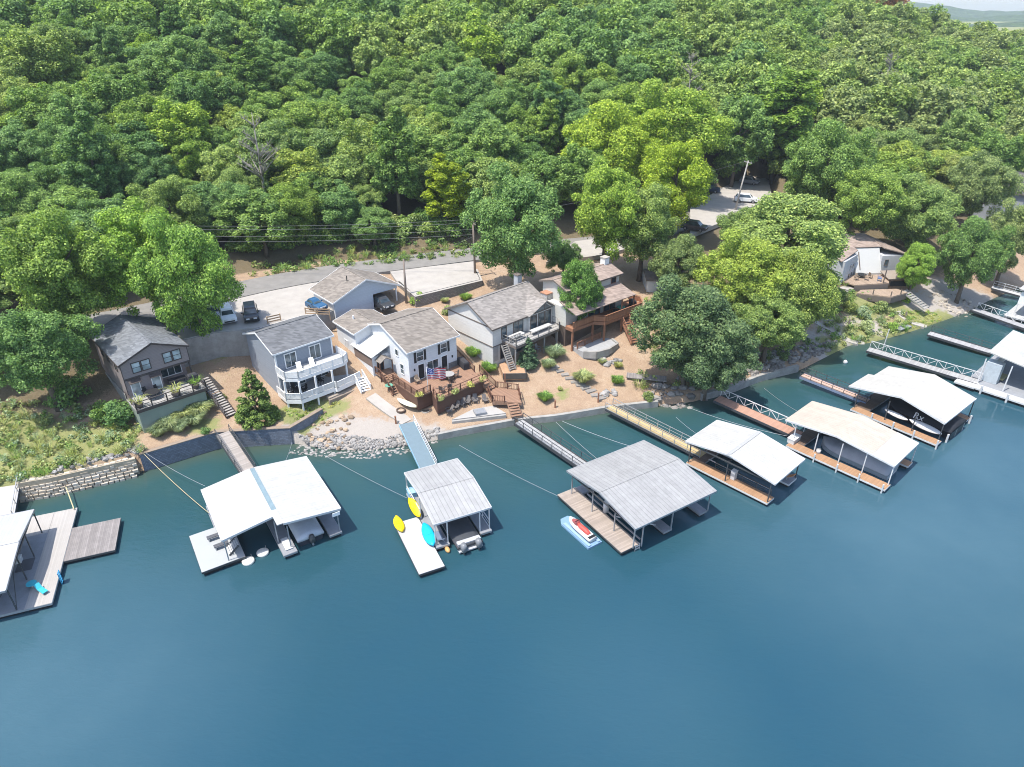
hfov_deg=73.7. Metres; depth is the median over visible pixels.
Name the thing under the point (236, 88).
broadleaf tree
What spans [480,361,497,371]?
grass tuft
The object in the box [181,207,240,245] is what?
broadleaf tree
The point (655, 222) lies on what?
broadleaf tree
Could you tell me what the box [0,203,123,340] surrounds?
broadleaf tree
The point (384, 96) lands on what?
broadleaf tree
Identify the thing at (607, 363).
ring rocks
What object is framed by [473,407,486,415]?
fire pit
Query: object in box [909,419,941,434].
paddleboard
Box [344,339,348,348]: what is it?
door
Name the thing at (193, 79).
broadleaf tree
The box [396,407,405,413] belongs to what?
fire ring
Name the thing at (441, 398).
potted plant
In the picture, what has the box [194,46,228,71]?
broadleaf tree
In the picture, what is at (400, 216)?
shrub
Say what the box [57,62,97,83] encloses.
broadleaf tree
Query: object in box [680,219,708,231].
parked car
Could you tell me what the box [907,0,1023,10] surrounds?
sky
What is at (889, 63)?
bare tree
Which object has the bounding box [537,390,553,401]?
grass tuft
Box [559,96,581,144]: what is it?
broadleaf tree
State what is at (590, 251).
parking pavement
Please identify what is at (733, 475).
dock locker
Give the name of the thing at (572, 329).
lake house
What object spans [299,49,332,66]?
broadleaf tree
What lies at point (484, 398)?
adirondack chair
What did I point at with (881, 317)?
shore weeds
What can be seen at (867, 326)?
shrub
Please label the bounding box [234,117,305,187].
broadleaf tree
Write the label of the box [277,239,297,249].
shrub
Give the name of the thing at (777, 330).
broadleaf tree
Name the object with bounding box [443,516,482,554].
motor boat
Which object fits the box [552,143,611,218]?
broadleaf tree
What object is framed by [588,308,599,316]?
patio door
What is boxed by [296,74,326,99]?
broadleaf tree
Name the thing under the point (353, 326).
annex
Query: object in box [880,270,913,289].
shed
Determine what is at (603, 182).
broadleaf tree
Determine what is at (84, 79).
broadleaf tree
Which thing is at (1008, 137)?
broadleaf tree
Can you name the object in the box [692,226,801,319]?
broadleaf tree
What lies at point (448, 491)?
dock
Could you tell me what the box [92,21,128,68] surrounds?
broadleaf tree
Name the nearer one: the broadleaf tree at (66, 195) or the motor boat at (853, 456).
the motor boat at (853, 456)
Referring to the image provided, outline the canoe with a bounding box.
[397,398,416,407]
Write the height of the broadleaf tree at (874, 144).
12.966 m
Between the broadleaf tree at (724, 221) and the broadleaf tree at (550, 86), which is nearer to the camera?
the broadleaf tree at (724, 221)
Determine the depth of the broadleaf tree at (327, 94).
138.23 m
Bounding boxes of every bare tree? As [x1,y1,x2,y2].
[236,112,280,191]
[681,52,701,91]
[876,52,902,81]
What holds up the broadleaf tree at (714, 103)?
on the ground at (368, 420)
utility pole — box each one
[403,259,407,303]
[471,221,475,272]
[734,161,751,209]
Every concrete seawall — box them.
[437,418,514,440]
[517,400,657,423]
[700,364,798,400]
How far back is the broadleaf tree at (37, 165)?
108.91 m
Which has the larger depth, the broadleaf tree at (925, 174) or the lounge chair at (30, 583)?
the broadleaf tree at (925, 174)
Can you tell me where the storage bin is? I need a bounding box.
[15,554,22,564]
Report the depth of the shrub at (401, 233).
116.57 m
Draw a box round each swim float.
[242,556,254,565]
[256,545,268,557]
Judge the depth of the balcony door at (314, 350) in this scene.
85.29 m
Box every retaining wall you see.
[183,310,335,366]
[397,269,482,306]
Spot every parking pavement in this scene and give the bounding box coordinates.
[177,282,332,339]
[390,261,479,294]
[546,239,628,264]
[690,175,770,236]
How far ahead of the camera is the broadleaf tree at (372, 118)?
140.59 m
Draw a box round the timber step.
[326,387,354,404]
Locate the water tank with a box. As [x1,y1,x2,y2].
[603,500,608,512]
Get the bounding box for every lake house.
[90,314,235,432]
[242,314,370,410]
[350,307,521,417]
[444,272,559,379]
[539,255,642,359]
[827,233,928,309]
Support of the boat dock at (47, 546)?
on the lake water
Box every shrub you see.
[45,374,92,407]
[88,399,111,421]
[100,399,134,427]
[200,427,211,434]
[224,238,242,251]
[231,234,245,241]
[237,232,271,252]
[266,239,280,250]
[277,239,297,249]
[284,230,304,249]
[299,221,331,245]
[301,229,324,244]
[311,213,330,228]
[318,223,336,243]
[319,227,341,245]
[331,226,350,243]
[347,228,357,240]
[348,222,373,245]
[388,222,401,236]
[390,213,400,235]
[392,219,415,240]
[397,214,418,231]
[402,213,425,234]
[409,291,421,303]
[410,206,427,227]
[416,211,440,228]
[417,220,440,236]
[430,221,450,237]
[432,213,462,237]
[441,305,449,314]
[448,215,461,226]
[449,204,476,228]
[460,220,478,231]
[642,391,653,402]
[710,167,717,182]
[713,158,730,177]
[766,157,789,181]
[776,352,789,360]
[838,287,848,299]
[842,300,858,313]
[855,305,872,319]
[859,319,874,332]
[871,300,889,313]
[888,322,897,331]
[901,294,912,302]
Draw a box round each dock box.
[406,487,416,497]
[787,433,801,444]
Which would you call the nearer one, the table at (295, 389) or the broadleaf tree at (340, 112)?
the table at (295, 389)
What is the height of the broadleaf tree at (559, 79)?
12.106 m
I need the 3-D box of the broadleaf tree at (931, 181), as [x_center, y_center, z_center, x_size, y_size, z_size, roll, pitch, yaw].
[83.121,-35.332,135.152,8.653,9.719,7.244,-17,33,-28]
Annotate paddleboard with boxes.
[885,409,907,420]
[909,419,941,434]
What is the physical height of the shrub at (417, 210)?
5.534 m
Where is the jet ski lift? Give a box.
[560,516,601,549]
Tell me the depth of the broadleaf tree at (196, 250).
81.28 m
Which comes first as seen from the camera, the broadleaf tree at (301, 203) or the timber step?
the timber step
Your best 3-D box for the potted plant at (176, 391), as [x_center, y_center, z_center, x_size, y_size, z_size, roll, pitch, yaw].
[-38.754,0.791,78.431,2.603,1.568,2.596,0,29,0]
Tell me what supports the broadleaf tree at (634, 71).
on the ground at (368, 420)
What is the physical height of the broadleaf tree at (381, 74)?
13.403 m
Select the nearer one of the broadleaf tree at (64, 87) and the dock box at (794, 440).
the dock box at (794, 440)
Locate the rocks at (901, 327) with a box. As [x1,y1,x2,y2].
[896,324,911,332]
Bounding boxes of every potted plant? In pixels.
[127,393,151,407]
[161,382,185,396]
[187,374,203,388]
[414,391,423,396]
[437,394,444,400]
[451,387,458,394]
[466,381,474,387]
[479,375,486,381]
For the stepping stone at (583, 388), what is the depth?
88.43 m
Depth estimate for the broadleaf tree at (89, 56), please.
147.02 m
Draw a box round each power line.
[90,219,468,225]
[90,222,474,229]
[107,229,471,236]
[261,234,472,241]
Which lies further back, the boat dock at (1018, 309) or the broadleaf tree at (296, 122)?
the broadleaf tree at (296, 122)
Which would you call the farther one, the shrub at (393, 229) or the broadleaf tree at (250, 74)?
the broadleaf tree at (250, 74)
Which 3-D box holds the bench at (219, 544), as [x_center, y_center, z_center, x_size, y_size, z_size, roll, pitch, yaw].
[-27.148,15.145,63.806,1.300,0.440,0.440,-17,33,-28]
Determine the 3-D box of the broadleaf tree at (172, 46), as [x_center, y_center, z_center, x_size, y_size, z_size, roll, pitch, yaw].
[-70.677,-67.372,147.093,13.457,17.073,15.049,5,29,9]
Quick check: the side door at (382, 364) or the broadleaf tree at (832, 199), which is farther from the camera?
the broadleaf tree at (832, 199)
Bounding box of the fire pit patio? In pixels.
[452,406,505,423]
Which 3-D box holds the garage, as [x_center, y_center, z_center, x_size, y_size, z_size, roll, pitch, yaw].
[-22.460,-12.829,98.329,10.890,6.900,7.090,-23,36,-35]
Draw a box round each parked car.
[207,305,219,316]
[218,302,237,323]
[241,300,259,322]
[305,297,327,310]
[373,293,395,310]
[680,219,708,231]
[707,183,720,192]
[734,192,757,203]
[739,175,759,184]
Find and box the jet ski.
[569,516,596,542]
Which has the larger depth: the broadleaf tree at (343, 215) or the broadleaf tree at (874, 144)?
the broadleaf tree at (874, 144)
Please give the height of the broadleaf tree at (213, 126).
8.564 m
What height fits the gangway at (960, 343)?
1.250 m
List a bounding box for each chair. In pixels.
[26,580,36,586]
[33,582,47,595]
[295,361,302,370]
[308,357,314,366]
[317,374,323,384]
[414,374,419,383]
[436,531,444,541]
[445,404,453,411]
[454,400,459,410]
[459,397,465,407]
[464,395,470,405]
[472,393,477,403]
[482,393,488,402]
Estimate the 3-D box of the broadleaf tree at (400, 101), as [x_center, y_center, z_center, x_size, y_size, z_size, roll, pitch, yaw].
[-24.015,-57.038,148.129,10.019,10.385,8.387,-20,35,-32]
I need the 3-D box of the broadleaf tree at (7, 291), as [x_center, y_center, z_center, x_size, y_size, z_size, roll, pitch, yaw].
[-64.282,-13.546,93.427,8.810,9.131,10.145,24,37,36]
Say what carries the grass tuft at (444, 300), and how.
on the ground at (368, 420)
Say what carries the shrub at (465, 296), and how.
on the ground at (368, 420)
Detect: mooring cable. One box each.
[143,453,208,512]
[326,456,403,496]
[461,446,554,494]
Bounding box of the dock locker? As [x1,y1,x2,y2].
[730,469,738,480]
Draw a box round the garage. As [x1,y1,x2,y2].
[309,266,400,327]
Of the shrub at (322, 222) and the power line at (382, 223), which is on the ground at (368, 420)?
the shrub at (322, 222)
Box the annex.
[332,309,384,352]
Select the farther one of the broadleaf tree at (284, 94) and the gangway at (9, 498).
the broadleaf tree at (284, 94)
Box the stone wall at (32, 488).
[16,457,139,502]
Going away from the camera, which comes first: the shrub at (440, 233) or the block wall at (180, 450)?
the block wall at (180, 450)
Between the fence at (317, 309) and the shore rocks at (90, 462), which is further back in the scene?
the fence at (317, 309)
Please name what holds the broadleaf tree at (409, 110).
on the ground at (368, 420)
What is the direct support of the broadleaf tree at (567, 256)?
on the ground at (368, 420)
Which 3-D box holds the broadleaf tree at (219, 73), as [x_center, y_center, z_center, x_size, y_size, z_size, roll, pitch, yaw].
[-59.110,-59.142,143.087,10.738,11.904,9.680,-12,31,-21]
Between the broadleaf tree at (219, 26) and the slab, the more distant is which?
the broadleaf tree at (219, 26)
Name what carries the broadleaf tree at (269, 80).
on the ground at (368, 420)
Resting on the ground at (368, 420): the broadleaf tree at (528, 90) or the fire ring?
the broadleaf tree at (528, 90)
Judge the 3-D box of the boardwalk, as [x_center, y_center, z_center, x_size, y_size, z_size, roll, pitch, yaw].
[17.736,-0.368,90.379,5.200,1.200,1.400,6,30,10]
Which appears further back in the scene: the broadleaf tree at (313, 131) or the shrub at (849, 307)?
the broadleaf tree at (313, 131)
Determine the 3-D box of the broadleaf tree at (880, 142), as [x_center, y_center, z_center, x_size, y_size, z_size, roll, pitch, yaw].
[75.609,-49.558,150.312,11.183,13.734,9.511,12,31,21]
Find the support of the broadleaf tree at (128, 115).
on the ground at (368, 420)
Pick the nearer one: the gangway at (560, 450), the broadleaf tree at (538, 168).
the gangway at (560, 450)
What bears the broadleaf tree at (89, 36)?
on the ground at (368, 420)
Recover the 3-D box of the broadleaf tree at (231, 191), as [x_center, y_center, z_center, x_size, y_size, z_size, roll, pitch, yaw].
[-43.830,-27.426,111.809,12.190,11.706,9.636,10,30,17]
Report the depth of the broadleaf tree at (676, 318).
82.75 m
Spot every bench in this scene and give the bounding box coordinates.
[206,533,218,541]
[213,540,228,550]
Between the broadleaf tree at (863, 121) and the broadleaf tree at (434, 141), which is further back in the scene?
the broadleaf tree at (863, 121)
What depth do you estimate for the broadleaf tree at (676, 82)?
146.61 m
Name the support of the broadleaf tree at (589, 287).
on the ground at (368, 420)
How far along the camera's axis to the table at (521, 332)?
89.47 m
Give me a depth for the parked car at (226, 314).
89.48 m
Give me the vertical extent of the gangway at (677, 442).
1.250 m
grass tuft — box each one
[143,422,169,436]
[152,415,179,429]
[166,419,191,432]
[169,406,193,418]
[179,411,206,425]
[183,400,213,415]
[186,402,199,407]
[197,392,214,407]
[440,298,448,302]
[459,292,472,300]
[465,346,480,356]
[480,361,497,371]
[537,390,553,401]
[539,357,557,367]
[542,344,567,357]
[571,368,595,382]
[598,358,606,363]
[610,375,624,383]
[613,361,622,367]
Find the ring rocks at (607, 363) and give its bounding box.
[597,357,622,366]
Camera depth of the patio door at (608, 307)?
97.32 m
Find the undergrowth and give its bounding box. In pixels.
[631,250,856,389]
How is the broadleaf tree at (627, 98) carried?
on the ground at (368, 420)
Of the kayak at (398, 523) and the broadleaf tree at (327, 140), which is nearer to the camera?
the kayak at (398, 523)
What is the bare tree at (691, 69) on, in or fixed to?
on the ground at (368, 420)
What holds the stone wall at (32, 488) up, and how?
on the ground at (368, 420)
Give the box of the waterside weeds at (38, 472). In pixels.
[4,453,83,480]
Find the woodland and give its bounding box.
[0,0,1023,137]
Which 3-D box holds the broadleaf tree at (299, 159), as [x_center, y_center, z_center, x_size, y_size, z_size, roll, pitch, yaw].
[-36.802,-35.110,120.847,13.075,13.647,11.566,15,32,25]
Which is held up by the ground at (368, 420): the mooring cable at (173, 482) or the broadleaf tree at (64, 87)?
the broadleaf tree at (64, 87)
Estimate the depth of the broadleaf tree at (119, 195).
106.19 m
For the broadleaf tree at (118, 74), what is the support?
on the ground at (368, 420)
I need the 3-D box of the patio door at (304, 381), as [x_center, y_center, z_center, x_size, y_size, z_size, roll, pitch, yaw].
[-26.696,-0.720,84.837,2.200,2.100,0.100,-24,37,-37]
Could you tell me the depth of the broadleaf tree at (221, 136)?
124.83 m
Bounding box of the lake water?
[0,286,1023,766]
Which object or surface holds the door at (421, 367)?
in the lake house at (407, 345)
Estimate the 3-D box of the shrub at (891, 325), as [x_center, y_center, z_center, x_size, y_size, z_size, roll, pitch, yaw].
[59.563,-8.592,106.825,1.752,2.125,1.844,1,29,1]
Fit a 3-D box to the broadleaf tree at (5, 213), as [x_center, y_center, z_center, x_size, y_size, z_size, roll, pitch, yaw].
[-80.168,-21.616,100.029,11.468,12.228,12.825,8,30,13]
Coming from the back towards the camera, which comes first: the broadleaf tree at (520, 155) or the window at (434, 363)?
the broadleaf tree at (520, 155)
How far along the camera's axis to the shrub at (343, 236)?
115.88 m
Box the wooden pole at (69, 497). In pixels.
[65,487,74,508]
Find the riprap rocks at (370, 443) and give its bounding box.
[289,427,439,458]
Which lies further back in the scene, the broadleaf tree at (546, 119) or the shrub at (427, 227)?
the broadleaf tree at (546, 119)
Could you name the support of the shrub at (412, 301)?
on the ground at (368, 420)
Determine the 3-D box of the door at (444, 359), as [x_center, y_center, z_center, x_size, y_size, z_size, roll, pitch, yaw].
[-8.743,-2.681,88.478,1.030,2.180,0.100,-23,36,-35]
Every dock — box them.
[0,508,120,618]
[189,456,341,574]
[404,458,491,550]
[557,440,716,554]
[685,420,804,505]
[785,401,918,493]
[849,366,976,449]
[954,330,1023,407]
[1004,285,1023,322]
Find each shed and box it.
[642,268,685,292]
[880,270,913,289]
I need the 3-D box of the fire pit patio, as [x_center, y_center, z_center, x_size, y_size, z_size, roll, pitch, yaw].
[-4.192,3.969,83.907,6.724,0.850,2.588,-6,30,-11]
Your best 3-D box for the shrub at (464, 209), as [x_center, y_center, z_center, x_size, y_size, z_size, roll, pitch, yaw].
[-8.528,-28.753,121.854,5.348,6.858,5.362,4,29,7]
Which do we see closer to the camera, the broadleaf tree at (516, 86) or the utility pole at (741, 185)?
the utility pole at (741, 185)
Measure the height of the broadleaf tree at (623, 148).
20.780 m
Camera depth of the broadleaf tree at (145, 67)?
137.58 m
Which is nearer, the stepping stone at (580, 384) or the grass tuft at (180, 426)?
the grass tuft at (180, 426)
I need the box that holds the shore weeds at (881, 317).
[800,289,912,351]
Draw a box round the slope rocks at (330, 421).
[306,411,354,450]
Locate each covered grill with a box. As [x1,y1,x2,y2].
[186,372,199,383]
[457,356,468,369]
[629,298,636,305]
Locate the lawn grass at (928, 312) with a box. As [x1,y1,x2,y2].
[905,309,941,327]
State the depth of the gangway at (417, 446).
77.91 m
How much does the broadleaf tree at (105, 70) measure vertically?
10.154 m
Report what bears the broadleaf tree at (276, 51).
on the ground at (368, 420)
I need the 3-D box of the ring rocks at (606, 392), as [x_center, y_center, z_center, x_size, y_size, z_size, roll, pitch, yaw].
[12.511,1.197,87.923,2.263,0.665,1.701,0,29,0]
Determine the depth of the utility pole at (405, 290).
98.06 m
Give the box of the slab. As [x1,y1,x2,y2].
[840,285,853,291]
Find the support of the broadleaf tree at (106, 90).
on the ground at (368, 420)
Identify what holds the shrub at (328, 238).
on the ground at (368, 420)
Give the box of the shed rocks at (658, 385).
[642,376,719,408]
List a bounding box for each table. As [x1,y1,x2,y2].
[144,388,159,398]
[167,374,187,387]
[293,387,302,392]
[446,371,453,377]
[508,331,524,340]
[529,323,551,335]
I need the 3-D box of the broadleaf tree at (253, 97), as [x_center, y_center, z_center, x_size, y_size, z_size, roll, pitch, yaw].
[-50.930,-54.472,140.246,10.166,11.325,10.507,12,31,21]
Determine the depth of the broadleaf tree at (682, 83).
154.57 m
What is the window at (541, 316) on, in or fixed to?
in the lake house at (487, 324)
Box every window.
[130,361,141,373]
[140,358,151,370]
[161,351,172,363]
[171,348,181,360]
[400,363,404,374]
[416,350,423,361]
[427,358,438,368]
[440,342,447,353]
[501,326,506,339]
[530,314,536,329]
[533,303,551,314]
[538,311,544,325]
[545,309,550,323]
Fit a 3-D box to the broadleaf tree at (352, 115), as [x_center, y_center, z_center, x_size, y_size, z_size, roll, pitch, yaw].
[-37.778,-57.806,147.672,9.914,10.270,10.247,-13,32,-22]
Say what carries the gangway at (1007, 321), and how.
on the boat dock at (1018, 309)
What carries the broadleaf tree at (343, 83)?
on the ground at (368, 420)
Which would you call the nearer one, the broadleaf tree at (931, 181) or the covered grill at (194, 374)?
the covered grill at (194, 374)
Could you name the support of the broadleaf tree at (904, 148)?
on the ground at (368, 420)
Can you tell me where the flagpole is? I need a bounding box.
[426,367,445,388]
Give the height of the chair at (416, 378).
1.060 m
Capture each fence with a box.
[266,313,280,322]
[304,307,330,319]
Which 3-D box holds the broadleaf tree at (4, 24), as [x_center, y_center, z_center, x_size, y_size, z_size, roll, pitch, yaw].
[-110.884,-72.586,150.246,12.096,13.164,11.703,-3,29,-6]
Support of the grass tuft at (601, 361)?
on the ground at (368, 420)
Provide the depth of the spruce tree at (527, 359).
89.40 m
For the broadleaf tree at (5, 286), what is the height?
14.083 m
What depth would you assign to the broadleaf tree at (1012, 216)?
116.68 m
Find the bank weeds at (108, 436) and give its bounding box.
[0,397,147,481]
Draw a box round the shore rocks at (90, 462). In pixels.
[51,445,139,473]
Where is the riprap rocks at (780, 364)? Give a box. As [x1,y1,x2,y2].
[736,339,837,381]
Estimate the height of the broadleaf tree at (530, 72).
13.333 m
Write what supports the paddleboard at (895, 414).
on the boat dock at (939, 399)
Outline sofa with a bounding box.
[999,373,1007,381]
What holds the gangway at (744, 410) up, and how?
on the boat dock at (885, 444)
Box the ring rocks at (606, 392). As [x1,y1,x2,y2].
[601,388,617,396]
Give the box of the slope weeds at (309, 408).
[284,400,339,419]
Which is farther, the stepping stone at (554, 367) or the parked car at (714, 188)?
the parked car at (714, 188)
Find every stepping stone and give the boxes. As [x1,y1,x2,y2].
[550,365,559,369]
[555,369,563,373]
[565,376,574,379]
[570,380,579,383]
[575,383,585,386]
[580,385,590,390]
[585,388,596,393]
[590,392,601,397]
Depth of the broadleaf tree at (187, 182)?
115.50 m
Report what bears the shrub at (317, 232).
on the ground at (368, 420)
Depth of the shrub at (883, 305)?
109.51 m
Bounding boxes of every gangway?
[0,474,20,515]
[214,424,255,472]
[399,415,436,467]
[514,413,592,466]
[605,398,705,457]
[713,390,804,436]
[799,367,872,403]
[866,341,982,383]
[927,326,995,354]
[971,302,1023,329]
[991,281,1021,296]
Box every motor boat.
[288,517,323,545]
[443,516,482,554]
[821,436,899,479]
[887,397,966,439]
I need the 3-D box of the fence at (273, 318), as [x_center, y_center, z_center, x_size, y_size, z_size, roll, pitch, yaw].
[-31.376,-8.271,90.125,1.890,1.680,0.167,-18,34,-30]
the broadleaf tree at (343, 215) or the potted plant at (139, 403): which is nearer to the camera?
the potted plant at (139, 403)
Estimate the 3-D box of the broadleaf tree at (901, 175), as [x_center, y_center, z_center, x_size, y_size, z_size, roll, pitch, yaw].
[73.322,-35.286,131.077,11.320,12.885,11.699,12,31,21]
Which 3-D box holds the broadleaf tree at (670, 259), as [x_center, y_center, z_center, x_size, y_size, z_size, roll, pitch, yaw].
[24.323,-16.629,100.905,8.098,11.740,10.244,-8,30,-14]
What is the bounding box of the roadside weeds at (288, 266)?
[248,231,472,275]
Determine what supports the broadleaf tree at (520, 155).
on the ground at (368, 420)
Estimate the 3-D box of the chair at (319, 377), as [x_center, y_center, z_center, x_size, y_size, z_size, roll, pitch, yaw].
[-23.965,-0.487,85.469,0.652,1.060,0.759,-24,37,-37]
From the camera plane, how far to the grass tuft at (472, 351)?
90.94 m
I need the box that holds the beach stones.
[928,290,975,316]
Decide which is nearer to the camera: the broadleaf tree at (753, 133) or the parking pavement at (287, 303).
the parking pavement at (287, 303)
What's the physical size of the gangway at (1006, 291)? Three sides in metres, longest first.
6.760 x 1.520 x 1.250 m
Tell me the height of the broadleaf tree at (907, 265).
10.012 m
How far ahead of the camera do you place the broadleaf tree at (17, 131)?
118.41 m
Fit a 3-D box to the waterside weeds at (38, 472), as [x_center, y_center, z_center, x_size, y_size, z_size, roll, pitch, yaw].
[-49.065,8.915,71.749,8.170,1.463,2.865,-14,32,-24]
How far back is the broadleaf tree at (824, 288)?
91.56 m
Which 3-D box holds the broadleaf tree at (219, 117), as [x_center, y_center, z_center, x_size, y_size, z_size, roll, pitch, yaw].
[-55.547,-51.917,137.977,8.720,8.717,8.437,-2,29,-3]
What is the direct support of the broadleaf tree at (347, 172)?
on the ground at (368, 420)
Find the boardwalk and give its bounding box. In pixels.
[626,372,666,382]
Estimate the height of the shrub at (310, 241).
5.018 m
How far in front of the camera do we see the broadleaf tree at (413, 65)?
158.46 m
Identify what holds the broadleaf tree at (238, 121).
on the ground at (368, 420)
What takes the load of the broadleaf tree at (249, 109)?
on the ground at (368, 420)
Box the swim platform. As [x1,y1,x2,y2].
[394,517,444,576]
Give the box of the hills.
[903,2,1023,26]
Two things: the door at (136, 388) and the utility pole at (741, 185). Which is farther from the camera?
the utility pole at (741, 185)
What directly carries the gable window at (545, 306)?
in the lake house at (487, 324)
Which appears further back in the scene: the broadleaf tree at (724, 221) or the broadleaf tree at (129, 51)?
the broadleaf tree at (129, 51)
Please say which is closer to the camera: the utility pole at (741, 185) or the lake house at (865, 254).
the lake house at (865, 254)
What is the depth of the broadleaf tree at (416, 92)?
149.30 m
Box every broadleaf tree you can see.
[0,20,19,37]
[0,23,85,94]
[0,27,42,65]
[0,59,28,118]
[0,75,41,116]
[0,106,40,130]
[0,118,40,172]
[0,124,38,154]
[0,162,59,201]
[0,170,59,217]
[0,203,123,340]
[0,205,13,220]
[0,211,41,231]
[0,224,24,310]
[0,276,12,310]
[0,308,103,411]
[1,262,70,304]
[2,215,23,231]
[3,82,69,132]
[19,120,70,168]
[25,14,90,68]
[29,161,81,207]
[31,185,99,220]
[34,92,112,141]
[46,80,82,101]
[51,9,91,32]
[51,123,140,199]
[56,110,124,200]
[56,198,115,230]
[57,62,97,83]
[62,30,95,66]
[67,197,144,245]
[69,220,107,290]
[70,67,153,114]
[75,195,198,323]
[76,50,100,79]
[80,20,132,50]
[81,77,91,89]
[81,93,112,125]
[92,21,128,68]
[92,193,129,215]
[93,118,129,157]
[97,65,130,78]
[103,100,164,151]
[107,120,168,172]
[108,62,132,86]
[109,15,158,56]
[109,88,155,112]
[113,144,180,199]
[119,43,162,72]
[122,48,183,92]
[125,32,157,59]
[125,94,174,130]
[125,173,208,227]
[127,211,246,338]
[140,26,217,82]
[143,86,163,97]
[145,98,213,154]
[158,4,192,44]
[158,18,204,46]
[162,60,206,87]
[162,69,238,124]
[162,76,220,119]
[166,137,212,181]
[167,174,201,188]
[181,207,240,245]
[187,181,223,229]
[191,123,221,142]
[194,10,244,62]
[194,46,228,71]
[196,138,256,184]
[197,54,231,75]
[201,126,239,151]
[204,71,252,117]
[204,180,273,226]
[207,17,261,68]
[211,70,242,111]
[211,167,271,197]
[212,103,245,131]
[212,189,303,257]
[225,107,278,143]
[227,40,272,99]
[231,95,284,123]
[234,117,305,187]
[243,89,282,123]
[257,37,296,83]
[260,175,323,247]
[261,20,291,52]
[266,74,277,91]
[268,91,331,142]
[269,50,334,101]
[269,146,337,190]
[271,78,318,106]
[280,107,306,132]
[282,118,336,153]
[290,136,325,166]
[291,171,339,219]
[294,93,317,103]
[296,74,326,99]
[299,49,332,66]
[304,50,339,91]
[306,128,359,164]
[308,153,373,198]
[312,88,347,120]
[316,95,360,136]
[319,179,365,239]
[326,51,353,89]
[329,117,382,184]
[331,92,355,118]
[335,71,379,96]
[340,87,382,119]
[340,113,379,129]
[342,80,376,118]
[349,178,384,209]
[350,207,395,246]
[354,121,395,145]
[355,152,394,206]
[364,105,421,220]
[365,83,407,120]
[368,57,411,100]
[378,95,420,122]
[386,67,424,95]
[391,104,426,120]
[395,56,425,78]
[398,124,453,193]
[402,82,432,104]
[403,116,417,128]
[409,157,441,203]
[410,112,448,156]
[414,97,434,112]
[414,111,455,142]
[419,41,465,86]
[420,68,450,93]
[420,152,471,235]
[424,86,466,126]
[430,58,496,114]
[440,133,461,160]
[442,146,486,207]
[448,102,502,157]
[454,56,487,78]
[454,60,484,71]
[457,118,520,172]
[459,159,566,284]
[464,82,501,119]
[464,156,519,212]
[473,80,526,126]
[480,156,522,184]
[491,69,527,88]
[496,129,525,161]
[500,79,537,112]
[503,58,563,101]
[505,105,543,145]
[506,79,529,120]
[517,134,547,159]
[517,151,569,202]
[529,69,566,130]
[532,77,568,100]
[532,98,561,157]
[540,239,582,272]
[552,50,586,95]
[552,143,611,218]
[557,99,672,179]
[557,257,604,321]
[558,110,604,160]
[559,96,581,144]
[563,89,588,107]
[567,62,618,92]
[571,155,644,262]
[577,108,616,139]
[579,88,616,115]
[580,78,608,108]
[606,81,651,140]
[608,81,624,92]
[612,181,680,281]
[613,54,654,84]
[615,76,737,183]
[626,82,654,102]
[627,272,753,384]
[638,137,712,239]
[647,233,707,293]
[651,77,688,101]
[662,78,685,97]
[671,318,762,400]
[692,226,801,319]
[704,97,728,127]
[708,93,775,186]
[716,206,777,247]
[722,191,850,282]
[732,288,807,363]
[744,67,820,184]
[764,249,842,350]
[780,117,878,217]
[783,147,807,165]
[783,166,831,196]
[811,126,857,157]
[829,166,878,221]
[833,162,910,234]
[838,109,878,133]
[843,126,887,149]
[852,140,883,155]
[868,151,923,177]
[876,0,909,5]
[877,171,964,252]
[878,139,932,178]
[879,127,925,148]
[883,164,922,196]
[895,241,936,290]
[899,172,936,192]
[906,145,945,182]
[920,129,959,153]
[927,179,951,192]
[931,142,957,158]
[932,153,984,188]
[933,146,981,182]
[934,109,989,150]
[934,214,1016,303]
[946,149,1023,221]
[957,126,1023,171]
[985,197,1023,286]
[991,127,1023,171]
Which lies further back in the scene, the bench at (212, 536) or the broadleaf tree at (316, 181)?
the broadleaf tree at (316, 181)
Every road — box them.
[42,186,724,337]
[968,171,1023,221]
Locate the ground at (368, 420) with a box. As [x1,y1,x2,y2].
[0,22,1023,486]
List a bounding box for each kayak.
[393,515,404,531]
[408,498,420,516]
[421,523,434,545]
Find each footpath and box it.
[366,393,410,423]
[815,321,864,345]
[897,311,926,328]
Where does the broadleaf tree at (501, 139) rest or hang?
on the ground at (368, 420)
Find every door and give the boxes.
[130,382,142,396]
[151,376,162,388]
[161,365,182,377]
[283,351,296,368]
[289,379,305,387]
[308,343,321,359]
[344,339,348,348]
[377,361,383,371]
[417,363,424,378]
[441,354,447,368]
[500,344,505,358]
[513,320,522,333]
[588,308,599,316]
[603,303,614,311]
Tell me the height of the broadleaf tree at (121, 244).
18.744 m
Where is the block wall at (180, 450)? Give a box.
[139,408,322,470]
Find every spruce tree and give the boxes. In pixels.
[234,369,280,429]
[516,337,539,369]
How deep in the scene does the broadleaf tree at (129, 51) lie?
144.19 m
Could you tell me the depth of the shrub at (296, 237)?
113.56 m
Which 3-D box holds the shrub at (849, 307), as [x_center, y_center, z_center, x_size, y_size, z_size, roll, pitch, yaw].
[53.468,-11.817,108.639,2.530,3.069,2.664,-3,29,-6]
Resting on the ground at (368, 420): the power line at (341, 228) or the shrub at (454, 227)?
the shrub at (454, 227)

